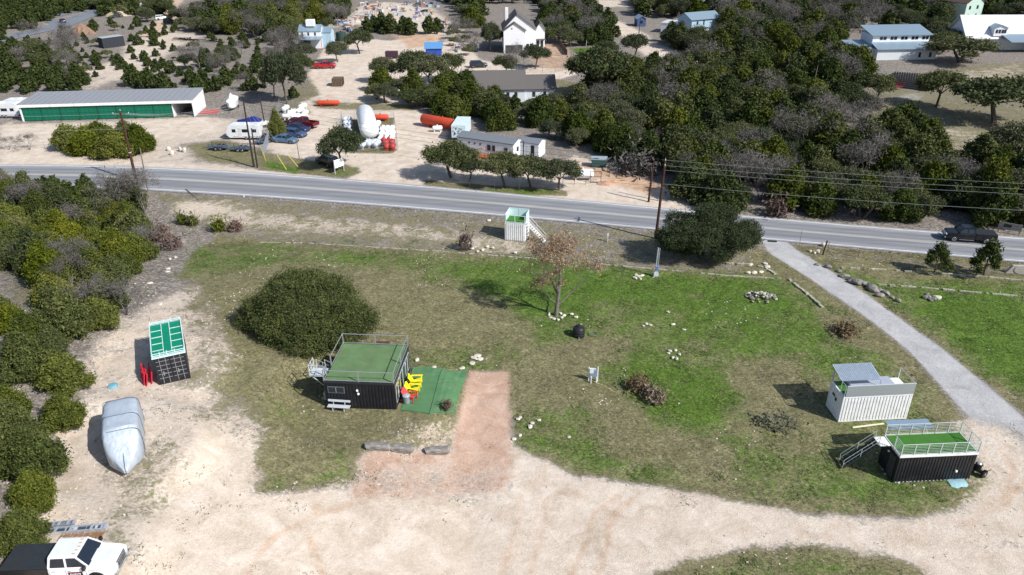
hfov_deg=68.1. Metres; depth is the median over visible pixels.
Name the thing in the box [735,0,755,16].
juniper tree
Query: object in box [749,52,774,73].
juniper tree
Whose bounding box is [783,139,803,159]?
oak tree
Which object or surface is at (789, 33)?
juniper tree
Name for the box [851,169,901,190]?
oak tree
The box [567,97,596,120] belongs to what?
juniper tree
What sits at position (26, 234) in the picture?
juniper tree
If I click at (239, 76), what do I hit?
bare tree
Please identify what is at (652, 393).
dead bush
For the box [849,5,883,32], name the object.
bare tree
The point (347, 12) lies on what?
bare tree
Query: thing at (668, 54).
oak tree
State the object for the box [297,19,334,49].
porch cabin
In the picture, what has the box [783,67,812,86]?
juniper tree
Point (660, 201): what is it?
utility pole
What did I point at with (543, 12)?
juniper tree
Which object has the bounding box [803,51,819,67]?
juniper tree
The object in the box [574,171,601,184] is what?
steel cage
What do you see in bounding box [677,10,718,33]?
blue house
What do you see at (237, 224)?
bare bush
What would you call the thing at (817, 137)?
juniper tree
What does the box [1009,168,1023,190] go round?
oak tree
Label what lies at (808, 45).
juniper tree
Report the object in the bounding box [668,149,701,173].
oak tree
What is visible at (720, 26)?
bare tree
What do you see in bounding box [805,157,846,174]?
oak tree
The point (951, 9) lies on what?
oak tree
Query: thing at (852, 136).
juniper tree
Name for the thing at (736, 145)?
juniper tree
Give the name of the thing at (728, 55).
juniper tree
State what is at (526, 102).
oak tree
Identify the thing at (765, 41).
juniper tree
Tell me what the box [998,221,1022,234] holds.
board sign
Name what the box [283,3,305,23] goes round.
juniper tree
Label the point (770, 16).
oak tree
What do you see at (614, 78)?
juniper tree
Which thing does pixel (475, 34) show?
bare tree
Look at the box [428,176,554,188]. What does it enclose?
wire fence
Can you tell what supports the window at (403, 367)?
in the container cabin at (367, 375)
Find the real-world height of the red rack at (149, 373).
1.312 m
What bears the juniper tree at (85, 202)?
on the ground at (542, 506)
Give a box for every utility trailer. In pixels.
[203,142,230,150]
[225,143,252,151]
[254,134,273,143]
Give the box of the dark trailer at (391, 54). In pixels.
[385,51,397,58]
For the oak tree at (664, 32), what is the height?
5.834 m
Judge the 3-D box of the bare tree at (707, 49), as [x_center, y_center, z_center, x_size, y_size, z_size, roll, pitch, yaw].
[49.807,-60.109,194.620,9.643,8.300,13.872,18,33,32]
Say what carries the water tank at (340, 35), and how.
on the ground at (542, 506)
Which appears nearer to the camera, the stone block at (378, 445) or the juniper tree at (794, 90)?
the stone block at (378, 445)
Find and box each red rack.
[140,363,144,385]
[143,364,147,386]
[148,362,151,383]
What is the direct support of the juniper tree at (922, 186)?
on the ground at (542, 506)
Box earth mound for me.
[72,23,96,34]
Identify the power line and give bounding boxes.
[245,105,663,165]
[246,101,658,159]
[247,109,658,169]
[247,121,653,185]
[666,165,1011,188]
[667,170,1011,193]
[667,184,1023,210]
[668,160,1023,183]
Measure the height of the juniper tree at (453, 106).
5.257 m
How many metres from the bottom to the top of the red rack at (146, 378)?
1.314 m
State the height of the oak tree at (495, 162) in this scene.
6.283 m
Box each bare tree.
[0,136,16,149]
[0,170,14,181]
[2,177,43,204]
[4,175,36,200]
[7,42,30,63]
[13,20,45,39]
[13,132,39,149]
[39,250,92,283]
[41,37,70,48]
[44,234,87,266]
[47,21,74,40]
[48,29,91,49]
[48,65,69,77]
[49,28,79,49]
[50,199,101,226]
[52,48,81,66]
[54,271,114,300]
[55,236,98,266]
[79,162,142,207]
[98,271,147,314]
[109,165,167,214]
[115,168,144,184]
[127,219,168,239]
[171,44,189,56]
[175,1,206,26]
[177,38,206,69]
[203,47,239,67]
[206,58,225,75]
[228,4,255,35]
[231,39,249,54]
[234,69,249,90]
[242,14,265,39]
[244,0,262,4]
[256,0,285,8]
[261,45,287,59]
[263,22,289,50]
[264,31,297,47]
[268,38,289,53]
[281,39,297,52]
[285,30,309,49]
[294,0,308,15]
[320,0,355,25]
[326,3,348,21]
[340,5,356,20]
[445,16,460,22]
[446,21,461,36]
[450,20,466,36]
[455,22,477,34]
[460,38,478,48]
[461,17,475,30]
[465,31,480,44]
[501,41,526,69]
[544,9,564,23]
[556,0,583,11]
[567,0,596,16]
[574,14,606,32]
[579,80,623,106]
[643,59,691,94]
[656,79,689,101]
[658,50,689,66]
[671,150,724,173]
[685,38,728,54]
[709,0,738,10]
[712,19,736,32]
[712,155,765,184]
[720,135,738,154]
[726,140,767,189]
[735,8,765,21]
[736,124,772,144]
[738,143,791,199]
[739,25,766,38]
[746,69,787,91]
[760,0,785,8]
[767,154,808,177]
[768,100,823,140]
[772,1,802,21]
[776,2,801,20]
[795,14,836,36]
[807,87,858,122]
[808,0,829,8]
[812,2,843,18]
[817,107,880,138]
[818,0,839,16]
[821,51,865,80]
[822,38,832,49]
[826,0,861,9]
[827,8,867,36]
[828,49,854,70]
[829,101,872,125]
[831,134,883,170]
[846,127,902,170]
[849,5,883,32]
[849,89,896,119]
[857,0,888,22]
[861,4,895,22]
[875,1,895,14]
[878,164,924,194]
[939,153,983,174]
[956,160,988,181]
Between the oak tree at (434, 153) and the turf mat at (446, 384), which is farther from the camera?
the oak tree at (434, 153)
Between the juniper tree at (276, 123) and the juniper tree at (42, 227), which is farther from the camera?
the juniper tree at (276, 123)
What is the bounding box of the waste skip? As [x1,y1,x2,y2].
[591,156,607,166]
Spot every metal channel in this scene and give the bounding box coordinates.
[43,519,75,526]
[43,522,108,535]
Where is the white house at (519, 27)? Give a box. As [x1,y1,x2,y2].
[488,7,545,52]
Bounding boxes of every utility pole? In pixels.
[113,110,135,174]
[139,148,148,191]
[243,102,254,166]
[251,128,257,167]
[259,96,265,127]
[647,162,653,201]
[655,159,665,232]
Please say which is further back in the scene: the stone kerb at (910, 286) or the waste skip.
the waste skip
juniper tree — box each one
[0,168,12,182]
[0,177,20,205]
[0,198,11,210]
[0,203,31,220]
[0,212,11,220]
[0,218,10,231]
[0,223,20,244]
[0,237,18,270]
[0,292,18,306]
[0,302,27,335]
[0,310,52,346]
[0,328,60,387]
[0,380,34,416]
[0,396,56,455]
[0,426,73,483]
[0,504,53,557]
[2,468,61,518]
[6,168,40,202]
[6,215,30,229]
[7,224,53,277]
[16,235,70,279]
[18,187,55,216]
[21,245,78,286]
[22,221,38,230]
[26,268,78,307]
[27,206,50,227]
[27,283,97,341]
[30,351,97,397]
[34,324,72,355]
[35,222,66,241]
[36,391,90,435]
[40,176,69,211]
[40,228,67,244]
[41,207,82,231]
[48,122,76,152]
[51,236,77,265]
[52,218,83,242]
[61,123,98,157]
[66,290,86,304]
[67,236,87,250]
[67,246,108,286]
[69,195,104,222]
[72,183,98,199]
[75,209,103,229]
[79,263,126,299]
[81,225,103,242]
[81,235,101,243]
[82,293,121,331]
[83,242,99,251]
[84,118,112,145]
[85,126,135,160]
[94,225,145,262]
[95,189,118,209]
[95,254,132,283]
[97,280,132,311]
[102,200,118,226]
[106,186,134,203]
[111,118,137,149]
[112,198,149,219]
[112,213,125,231]
[114,177,143,194]
[114,204,158,239]
[114,248,144,276]
[120,229,152,243]
[121,122,157,156]
[123,231,163,262]
[125,183,149,207]
[216,2,243,34]
[255,5,278,32]
[266,1,282,17]
[266,107,285,136]
[275,12,298,37]
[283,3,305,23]
[286,0,305,16]
[302,0,332,23]
[366,66,394,87]
[399,68,424,102]
[423,73,441,87]
[427,87,449,115]
[428,79,450,107]
[430,71,454,87]
[437,69,453,79]
[437,94,467,118]
[448,78,464,94]
[449,69,459,80]
[454,68,483,87]
[458,1,485,27]
[458,78,482,116]
[460,86,484,116]
[475,91,499,116]
[478,96,501,123]
[484,101,518,131]
[486,84,508,101]
[520,93,556,128]
[533,4,555,22]
[553,98,574,122]
[561,108,594,144]
[563,3,580,18]
[565,78,595,104]
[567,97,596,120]
[580,71,600,88]
[581,0,598,13]
[589,21,614,44]
[589,106,616,140]
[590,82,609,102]
[590,122,607,152]
[591,121,618,155]
[592,69,621,90]
[608,78,634,93]
[608,124,640,155]
[611,131,640,160]
[613,64,645,93]
[614,116,629,125]
[630,54,645,70]
[632,85,661,112]
[636,124,663,163]
[638,83,646,93]
[639,60,656,75]
[639,67,661,95]
[641,81,661,96]
[641,95,673,130]
[644,50,665,67]
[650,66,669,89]
[652,120,683,158]
[658,105,689,130]
[658,154,677,172]
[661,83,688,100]
[661,131,693,172]
[665,20,693,49]
[665,57,682,76]
[665,157,709,205]
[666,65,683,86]
[670,91,702,118]
[672,63,703,98]
[678,123,696,139]
[679,52,694,67]
[680,112,708,131]
[681,153,718,176]
[682,0,710,13]
[689,136,704,152]
[692,87,722,116]
[697,48,718,65]
[697,104,727,132]
[698,67,719,84]
[698,135,736,171]
[700,167,753,213]
[701,81,720,99]
[706,26,731,51]
[711,50,722,58]
[713,5,740,29]
[713,71,739,96]
[715,0,735,13]
[715,65,727,73]
[716,88,734,111]
[718,48,736,62]
[722,95,743,122]
[724,21,743,44]
[726,97,765,127]
[726,136,741,157]
[730,56,750,71]
[732,13,753,30]
[732,62,754,84]
[732,139,767,181]
[733,31,761,55]
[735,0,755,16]
[735,43,752,59]
[735,86,752,100]
[742,84,773,114]
[743,66,776,90]
[747,53,754,64]
[748,23,767,40]
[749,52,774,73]
[751,18,769,30]
[754,38,765,53]
[757,106,788,137]
[758,37,777,50]
[759,133,797,177]
[760,6,780,17]
[762,44,776,52]
[763,21,781,36]
[764,164,810,210]
[767,49,776,57]
[768,23,790,46]
[768,93,796,113]
[769,88,785,104]
[772,68,787,79]
[772,86,789,98]
[773,48,790,68]
[774,0,791,12]
[774,47,808,75]
[775,35,801,56]
[776,28,801,49]
[778,19,793,30]
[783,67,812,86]
[785,159,809,177]
[786,99,820,135]
[787,84,803,106]
[791,18,817,40]
[795,36,821,58]
[795,139,815,162]
[800,178,840,218]
[801,5,826,25]
[802,144,833,173]
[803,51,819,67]
[804,74,831,105]
[806,48,830,79]
[806,106,849,145]
[808,0,821,10]
[810,52,847,83]
[814,22,840,50]
[816,40,826,50]
[817,136,837,155]
[818,16,849,41]
[828,40,851,62]
[828,78,850,109]
[831,126,871,169]
[836,1,866,27]
[838,172,884,211]
[844,54,870,82]
[849,44,881,74]
[856,112,885,137]
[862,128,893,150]
[866,143,914,172]
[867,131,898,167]
[874,104,901,130]
[875,183,923,223]
[882,154,915,192]
[888,175,931,208]
[890,116,918,133]
[891,97,926,121]
[894,125,920,148]
[901,131,942,171]
[908,109,930,125]
[909,157,950,195]
[914,117,955,143]
[920,1,953,27]
[920,146,969,175]
[923,240,956,271]
[926,125,953,144]
[931,172,977,212]
[937,140,957,151]
[942,159,960,177]
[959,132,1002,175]
[962,176,1023,227]
[967,157,1019,203]
[969,237,1004,275]
[973,143,1018,169]
[976,153,1016,171]
[1010,153,1023,169]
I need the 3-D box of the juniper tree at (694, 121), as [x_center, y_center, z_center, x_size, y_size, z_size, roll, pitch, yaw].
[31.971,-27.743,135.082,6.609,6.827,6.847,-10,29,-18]
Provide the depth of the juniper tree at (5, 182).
110.93 m
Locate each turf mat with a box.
[401,366,441,413]
[429,369,466,413]
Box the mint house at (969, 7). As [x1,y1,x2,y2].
[942,0,986,19]
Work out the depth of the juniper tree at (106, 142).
131.40 m
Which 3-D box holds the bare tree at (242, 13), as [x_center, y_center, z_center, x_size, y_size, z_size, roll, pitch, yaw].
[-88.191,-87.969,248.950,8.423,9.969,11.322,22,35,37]
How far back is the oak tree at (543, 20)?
248.86 m
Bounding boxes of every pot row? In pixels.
[886,75,916,79]
[890,74,917,77]
[894,71,924,74]
[895,83,919,87]
[900,86,926,91]
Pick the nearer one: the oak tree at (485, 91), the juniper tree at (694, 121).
the juniper tree at (694, 121)
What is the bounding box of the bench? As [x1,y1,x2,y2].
[327,399,350,411]
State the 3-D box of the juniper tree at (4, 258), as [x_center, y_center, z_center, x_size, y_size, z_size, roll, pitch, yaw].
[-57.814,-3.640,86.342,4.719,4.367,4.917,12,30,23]
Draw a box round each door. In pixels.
[21,107,41,120]
[40,107,60,119]
[59,106,79,119]
[78,106,97,118]
[97,105,116,118]
[115,105,135,117]
[134,104,153,117]
[152,104,171,116]
[154,357,174,382]
[169,354,188,379]
[505,45,522,52]
[885,451,896,477]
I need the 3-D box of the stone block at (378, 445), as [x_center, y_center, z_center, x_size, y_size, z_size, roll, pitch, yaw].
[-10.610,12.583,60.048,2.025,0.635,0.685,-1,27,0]
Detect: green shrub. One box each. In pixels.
[173,210,186,225]
[181,211,202,228]
[206,213,228,232]
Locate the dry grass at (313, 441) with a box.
[189,237,1023,574]
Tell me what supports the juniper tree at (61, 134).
on the ground at (542, 506)
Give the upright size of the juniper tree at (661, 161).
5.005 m
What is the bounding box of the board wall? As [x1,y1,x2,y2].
[558,39,566,53]
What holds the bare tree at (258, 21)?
on the ground at (542, 506)
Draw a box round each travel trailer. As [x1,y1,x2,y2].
[0,101,20,117]
[3,97,27,100]
[226,122,263,139]
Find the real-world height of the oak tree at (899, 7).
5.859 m
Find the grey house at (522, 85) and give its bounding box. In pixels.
[460,69,556,101]
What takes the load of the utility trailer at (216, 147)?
on the ground at (542, 506)
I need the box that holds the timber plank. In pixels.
[852,423,883,427]
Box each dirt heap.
[105,11,131,16]
[597,181,614,185]
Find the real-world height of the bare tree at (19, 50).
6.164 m
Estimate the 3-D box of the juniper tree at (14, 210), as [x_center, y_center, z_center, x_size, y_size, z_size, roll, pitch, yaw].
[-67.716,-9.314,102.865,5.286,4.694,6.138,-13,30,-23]
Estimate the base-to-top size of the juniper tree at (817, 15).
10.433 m
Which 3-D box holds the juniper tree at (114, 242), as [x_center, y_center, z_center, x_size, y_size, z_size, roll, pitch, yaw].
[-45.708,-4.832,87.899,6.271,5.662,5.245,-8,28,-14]
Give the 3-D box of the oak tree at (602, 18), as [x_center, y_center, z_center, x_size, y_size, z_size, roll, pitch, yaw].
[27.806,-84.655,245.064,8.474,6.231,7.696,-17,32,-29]
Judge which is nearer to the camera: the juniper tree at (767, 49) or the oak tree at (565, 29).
the juniper tree at (767, 49)
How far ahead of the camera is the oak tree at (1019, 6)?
264.93 m
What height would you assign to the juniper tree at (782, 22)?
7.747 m
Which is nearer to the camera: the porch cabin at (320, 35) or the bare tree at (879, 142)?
the bare tree at (879, 142)
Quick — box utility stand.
[588,367,612,390]
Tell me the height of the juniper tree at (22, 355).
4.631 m
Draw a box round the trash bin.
[402,393,409,403]
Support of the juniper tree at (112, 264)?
on the ground at (542, 506)
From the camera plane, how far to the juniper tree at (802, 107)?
138.85 m
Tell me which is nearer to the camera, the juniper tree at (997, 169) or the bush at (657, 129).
the juniper tree at (997, 169)
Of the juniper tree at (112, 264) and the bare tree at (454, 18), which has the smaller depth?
the juniper tree at (112, 264)
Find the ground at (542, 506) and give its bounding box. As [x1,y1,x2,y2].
[0,0,1023,574]
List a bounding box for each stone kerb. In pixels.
[260,242,780,278]
[726,262,776,274]
[788,278,823,307]
[841,267,1023,281]
[878,284,1023,297]
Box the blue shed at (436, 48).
[424,42,442,55]
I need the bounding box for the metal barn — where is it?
[841,24,936,59]
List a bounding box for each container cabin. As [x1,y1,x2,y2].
[148,317,190,384]
[308,333,410,409]
[505,207,545,242]
[826,362,916,421]
[839,419,982,482]
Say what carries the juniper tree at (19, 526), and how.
on the ground at (542, 506)
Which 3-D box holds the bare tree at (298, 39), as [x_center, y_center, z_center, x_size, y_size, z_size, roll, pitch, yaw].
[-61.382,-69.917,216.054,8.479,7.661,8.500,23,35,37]
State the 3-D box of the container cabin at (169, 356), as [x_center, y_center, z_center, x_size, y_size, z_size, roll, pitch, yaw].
[-29.235,5.303,64.666,2.600,2.950,6.050,-12,30,-22]
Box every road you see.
[0,11,97,40]
[0,164,1023,261]
[36,18,67,26]
[56,9,95,15]
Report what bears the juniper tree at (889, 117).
on the ground at (542, 506)
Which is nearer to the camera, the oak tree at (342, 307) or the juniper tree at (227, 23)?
the oak tree at (342, 307)
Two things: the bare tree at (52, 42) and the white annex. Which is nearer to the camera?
the bare tree at (52, 42)
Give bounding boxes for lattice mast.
[650,247,659,277]
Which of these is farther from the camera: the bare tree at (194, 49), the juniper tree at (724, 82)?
the bare tree at (194, 49)
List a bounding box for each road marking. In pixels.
[0,165,1023,238]
[32,174,1021,249]
[53,174,1014,248]
[72,185,1023,260]
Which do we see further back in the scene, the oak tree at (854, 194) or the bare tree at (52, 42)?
the bare tree at (52, 42)
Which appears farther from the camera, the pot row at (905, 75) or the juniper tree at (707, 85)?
the pot row at (905, 75)
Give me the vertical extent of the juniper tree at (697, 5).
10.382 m
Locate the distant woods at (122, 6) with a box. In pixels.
[15,0,479,89]
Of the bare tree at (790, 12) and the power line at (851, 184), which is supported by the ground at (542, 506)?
the bare tree at (790, 12)
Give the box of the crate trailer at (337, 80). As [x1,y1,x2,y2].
[331,76,343,85]
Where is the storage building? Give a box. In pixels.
[17,87,205,120]
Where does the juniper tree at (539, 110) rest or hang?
on the ground at (542, 506)
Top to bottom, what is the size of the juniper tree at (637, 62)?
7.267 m
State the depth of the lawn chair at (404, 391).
65.49 m
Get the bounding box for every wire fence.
[262,130,270,154]
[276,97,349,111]
[339,110,397,151]
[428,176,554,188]
[827,242,1021,274]
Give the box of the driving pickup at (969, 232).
[941,224,997,243]
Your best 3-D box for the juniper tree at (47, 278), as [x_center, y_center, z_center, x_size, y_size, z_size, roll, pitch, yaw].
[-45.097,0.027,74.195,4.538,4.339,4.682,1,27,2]
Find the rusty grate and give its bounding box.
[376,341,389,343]
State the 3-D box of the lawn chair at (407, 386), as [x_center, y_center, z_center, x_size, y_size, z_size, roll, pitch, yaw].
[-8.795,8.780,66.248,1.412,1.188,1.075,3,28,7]
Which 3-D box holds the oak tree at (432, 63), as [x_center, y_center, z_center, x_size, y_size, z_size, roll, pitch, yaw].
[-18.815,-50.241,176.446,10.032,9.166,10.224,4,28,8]
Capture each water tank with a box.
[336,31,345,41]
[572,324,584,338]
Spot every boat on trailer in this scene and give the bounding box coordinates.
[226,93,238,110]
[237,116,268,125]
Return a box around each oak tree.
[13,41,41,55]
[16,36,50,46]
[23,51,53,62]
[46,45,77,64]
[88,0,97,4]
[136,8,155,21]
[140,0,155,9]
[154,1,176,14]
[166,8,191,23]
[175,52,199,67]
[181,15,200,30]
[185,1,203,8]
[199,17,220,34]
[207,52,230,65]
[214,45,237,56]
[228,263,383,359]
[240,14,255,31]
[242,17,264,36]
[256,47,307,103]
[256,68,286,97]
[277,23,297,35]
[289,51,309,58]
[290,16,300,21]
[297,42,317,55]
[297,58,316,67]
[315,122,368,168]
[317,17,337,26]
[324,40,348,61]
[333,9,349,18]
[341,26,373,53]
[363,82,381,99]
[367,55,395,73]
[371,82,397,102]
[388,75,403,91]
[390,49,433,74]
[394,88,422,106]
[408,50,451,82]
[415,80,449,103]
[418,138,481,178]
[439,52,465,69]
[449,158,480,181]
[454,3,467,13]
[477,148,531,186]
[478,21,502,51]
[480,88,496,94]
[491,54,518,69]
[498,95,510,105]
[506,152,549,186]
[512,107,527,121]
[517,42,553,68]
[521,98,533,106]
[537,119,566,138]
[539,0,557,6]
[539,156,583,189]
[540,18,556,22]
[542,21,553,26]
[545,26,559,42]
[546,92,569,103]
[547,19,571,39]
[556,24,575,42]
[562,30,583,46]
[563,42,632,84]
[565,127,591,146]
[568,102,579,111]
[585,110,596,120]
[589,16,606,25]
[591,100,611,113]
[594,39,619,50]
[600,92,619,103]
[603,98,637,119]
[614,91,642,106]
[614,108,648,125]
[617,122,646,138]
[618,119,642,126]
[619,33,650,55]
[631,0,655,8]
[648,200,766,265]
[654,3,673,17]
[661,27,678,45]
[661,51,685,62]
[666,0,691,15]
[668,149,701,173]
[676,33,701,48]
[684,124,719,149]
[687,47,709,63]
[688,25,712,39]
[694,62,718,72]
[695,39,707,45]
[698,43,717,51]
[707,58,733,72]
[708,126,737,136]
[714,5,733,13]
[716,132,744,143]
[718,71,738,80]
[724,119,754,142]
[733,78,751,92]
[740,124,779,144]
[746,14,763,23]
[749,155,791,184]
[760,13,785,21]
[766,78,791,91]
[769,112,813,133]
[782,132,807,145]
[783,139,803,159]
[796,84,840,105]
[803,99,836,118]
[804,169,850,191]
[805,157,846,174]
[833,164,867,187]
[835,181,897,218]
[844,80,869,99]
[847,42,859,48]
[847,90,881,120]
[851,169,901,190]
[855,71,898,96]
[868,13,882,24]
[885,4,907,10]
[894,8,914,14]
[896,12,922,23]
[901,10,928,24]
[908,154,941,171]
[912,69,970,106]
[913,190,949,218]
[918,34,1003,63]
[925,20,952,30]
[926,15,954,24]
[927,2,955,16]
[929,31,955,52]
[930,26,962,34]
[934,1,956,13]
[935,30,966,40]
[948,72,1023,122]
[984,4,1014,14]
[984,119,1023,154]
[997,193,1023,224]
[1004,1,1023,14]
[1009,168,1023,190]
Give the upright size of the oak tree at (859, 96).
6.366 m
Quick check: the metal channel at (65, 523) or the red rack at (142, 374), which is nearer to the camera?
the metal channel at (65, 523)
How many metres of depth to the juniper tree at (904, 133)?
124.91 m
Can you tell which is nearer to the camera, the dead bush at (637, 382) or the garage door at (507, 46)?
the dead bush at (637, 382)
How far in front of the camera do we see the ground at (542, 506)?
68.83 m
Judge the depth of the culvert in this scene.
89.92 m
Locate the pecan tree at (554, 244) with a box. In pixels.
[518,226,604,316]
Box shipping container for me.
[97,34,124,48]
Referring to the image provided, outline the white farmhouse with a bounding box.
[949,15,1023,49]
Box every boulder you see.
[852,279,862,285]
[868,287,879,292]
[874,292,884,297]
[881,290,889,295]
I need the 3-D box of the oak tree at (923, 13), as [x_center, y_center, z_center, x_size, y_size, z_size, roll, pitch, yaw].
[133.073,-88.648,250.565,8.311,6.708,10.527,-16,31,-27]
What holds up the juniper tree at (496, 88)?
on the ground at (542, 506)
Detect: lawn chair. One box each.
[399,387,417,403]
[404,381,420,393]
[407,373,422,386]
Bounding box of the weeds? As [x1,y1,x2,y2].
[0,204,1021,574]
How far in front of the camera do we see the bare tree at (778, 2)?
263.63 m
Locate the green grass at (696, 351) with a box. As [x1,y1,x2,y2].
[174,235,1023,574]
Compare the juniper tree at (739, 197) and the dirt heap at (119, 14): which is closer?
the juniper tree at (739, 197)
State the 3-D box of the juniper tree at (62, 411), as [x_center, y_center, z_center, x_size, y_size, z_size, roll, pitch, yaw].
[-33.304,9.169,55.611,3.965,3.589,3.448,-15,31,-27]
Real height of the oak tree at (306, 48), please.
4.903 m
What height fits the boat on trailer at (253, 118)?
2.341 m
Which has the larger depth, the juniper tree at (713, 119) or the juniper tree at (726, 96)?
the juniper tree at (726, 96)
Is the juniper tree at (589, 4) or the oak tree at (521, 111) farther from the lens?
the juniper tree at (589, 4)
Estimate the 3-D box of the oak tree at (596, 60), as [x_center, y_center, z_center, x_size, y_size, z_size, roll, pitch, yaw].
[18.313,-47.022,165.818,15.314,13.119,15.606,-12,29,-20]
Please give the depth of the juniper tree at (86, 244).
87.31 m
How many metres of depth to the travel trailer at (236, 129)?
141.69 m
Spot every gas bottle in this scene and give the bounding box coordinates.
[383,142,389,150]
[389,142,395,150]
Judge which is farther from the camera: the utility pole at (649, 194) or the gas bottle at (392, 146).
the gas bottle at (392, 146)
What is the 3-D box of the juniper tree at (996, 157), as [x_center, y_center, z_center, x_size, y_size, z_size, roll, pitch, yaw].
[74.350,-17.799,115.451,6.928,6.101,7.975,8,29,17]
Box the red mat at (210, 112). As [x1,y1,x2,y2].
[198,110,220,113]
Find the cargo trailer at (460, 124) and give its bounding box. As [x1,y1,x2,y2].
[451,116,470,139]
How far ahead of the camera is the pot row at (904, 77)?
184.17 m
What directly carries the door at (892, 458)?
in the container cabin at (915, 457)
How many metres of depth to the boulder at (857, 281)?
87.66 m
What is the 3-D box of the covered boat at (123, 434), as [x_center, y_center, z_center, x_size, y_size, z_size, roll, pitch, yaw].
[-27.383,10.488,53.684,2.780,2.971,6.556,-12,29,-21]
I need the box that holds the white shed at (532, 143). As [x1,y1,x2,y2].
[520,136,545,156]
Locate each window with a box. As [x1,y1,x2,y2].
[327,386,344,393]
[395,383,398,402]
[397,378,400,396]
[399,369,403,394]
[402,362,405,384]
[405,357,407,375]
[407,352,409,369]
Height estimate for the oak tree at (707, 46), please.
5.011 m
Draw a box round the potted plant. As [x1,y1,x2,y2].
[440,397,454,413]
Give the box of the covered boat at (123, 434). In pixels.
[101,396,151,478]
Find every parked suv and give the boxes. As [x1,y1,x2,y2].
[154,14,166,19]
[163,18,174,23]
[315,154,337,167]
[469,60,487,67]
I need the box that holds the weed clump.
[749,405,813,433]
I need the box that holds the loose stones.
[0,216,1023,573]
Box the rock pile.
[745,291,777,302]
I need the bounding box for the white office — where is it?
[456,130,520,158]
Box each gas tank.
[281,105,289,112]
[282,112,293,119]
[296,106,304,112]
[298,103,306,108]
[301,109,308,115]
[316,99,339,106]
[373,139,380,148]
[374,113,388,121]
[420,114,454,128]
[432,124,441,131]
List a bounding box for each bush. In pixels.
[147,215,171,242]
[156,228,187,250]
[224,214,247,232]
[455,225,474,250]
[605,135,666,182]
[622,370,653,397]
[633,379,672,407]
[654,126,663,135]
[760,190,797,219]
[826,314,864,342]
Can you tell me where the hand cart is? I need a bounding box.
[972,462,990,477]
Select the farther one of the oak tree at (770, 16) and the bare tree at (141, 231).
the oak tree at (770, 16)
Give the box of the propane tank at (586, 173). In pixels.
[575,168,593,180]
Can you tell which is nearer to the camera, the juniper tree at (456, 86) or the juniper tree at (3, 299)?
the juniper tree at (3, 299)
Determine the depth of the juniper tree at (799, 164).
112.64 m
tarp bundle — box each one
[108,376,128,388]
[946,479,967,487]
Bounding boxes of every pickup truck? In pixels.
[289,116,319,126]
[313,60,336,68]
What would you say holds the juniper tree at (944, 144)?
on the ground at (542, 506)
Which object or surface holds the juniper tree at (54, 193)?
on the ground at (542, 506)
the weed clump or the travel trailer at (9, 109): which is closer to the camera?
the weed clump
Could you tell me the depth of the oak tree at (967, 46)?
195.50 m
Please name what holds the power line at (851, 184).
attached to the utility pole at (660, 201)
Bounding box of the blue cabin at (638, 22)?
[634,14,646,26]
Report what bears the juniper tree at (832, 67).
on the ground at (542, 506)
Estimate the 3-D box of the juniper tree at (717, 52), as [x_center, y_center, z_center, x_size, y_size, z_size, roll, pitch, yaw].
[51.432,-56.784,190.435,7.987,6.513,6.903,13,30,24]
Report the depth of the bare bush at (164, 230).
100.05 m
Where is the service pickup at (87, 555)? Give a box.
[0,536,130,574]
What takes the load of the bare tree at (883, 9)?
on the ground at (542, 506)
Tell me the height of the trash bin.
0.860 m
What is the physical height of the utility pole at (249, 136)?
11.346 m
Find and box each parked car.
[272,133,298,143]
[283,117,297,124]
[285,122,310,131]
[285,127,306,137]
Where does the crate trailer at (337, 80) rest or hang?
on the ground at (542, 506)
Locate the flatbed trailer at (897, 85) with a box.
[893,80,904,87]
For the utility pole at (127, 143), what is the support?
on the ground at (542, 506)
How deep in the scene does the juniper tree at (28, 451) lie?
49.58 m
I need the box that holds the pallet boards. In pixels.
[57,531,105,540]
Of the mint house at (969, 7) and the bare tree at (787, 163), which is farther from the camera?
the mint house at (969, 7)
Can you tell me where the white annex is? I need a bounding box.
[661,19,677,31]
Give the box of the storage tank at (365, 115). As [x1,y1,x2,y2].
[356,104,378,138]
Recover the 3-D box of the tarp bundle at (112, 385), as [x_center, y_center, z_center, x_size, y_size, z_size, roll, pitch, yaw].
[-32.680,8.144,62.133,1.126,0.286,3.391,-1,27,0]
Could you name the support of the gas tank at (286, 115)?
on the ground at (542, 506)
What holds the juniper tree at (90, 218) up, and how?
on the ground at (542, 506)
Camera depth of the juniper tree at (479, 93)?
155.04 m
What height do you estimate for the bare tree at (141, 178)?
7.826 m
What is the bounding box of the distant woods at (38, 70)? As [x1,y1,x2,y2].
[0,0,1023,248]
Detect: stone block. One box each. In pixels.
[365,441,390,450]
[390,443,414,452]
[424,445,449,454]
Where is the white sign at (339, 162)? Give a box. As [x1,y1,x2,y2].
[333,157,343,173]
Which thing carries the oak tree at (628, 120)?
on the ground at (542, 506)
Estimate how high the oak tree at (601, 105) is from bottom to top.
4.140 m
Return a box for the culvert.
[1004,264,1023,273]
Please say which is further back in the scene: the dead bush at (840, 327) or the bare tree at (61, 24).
the bare tree at (61, 24)
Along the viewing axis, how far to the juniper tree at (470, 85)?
155.16 m
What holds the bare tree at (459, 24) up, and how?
on the ground at (542, 506)

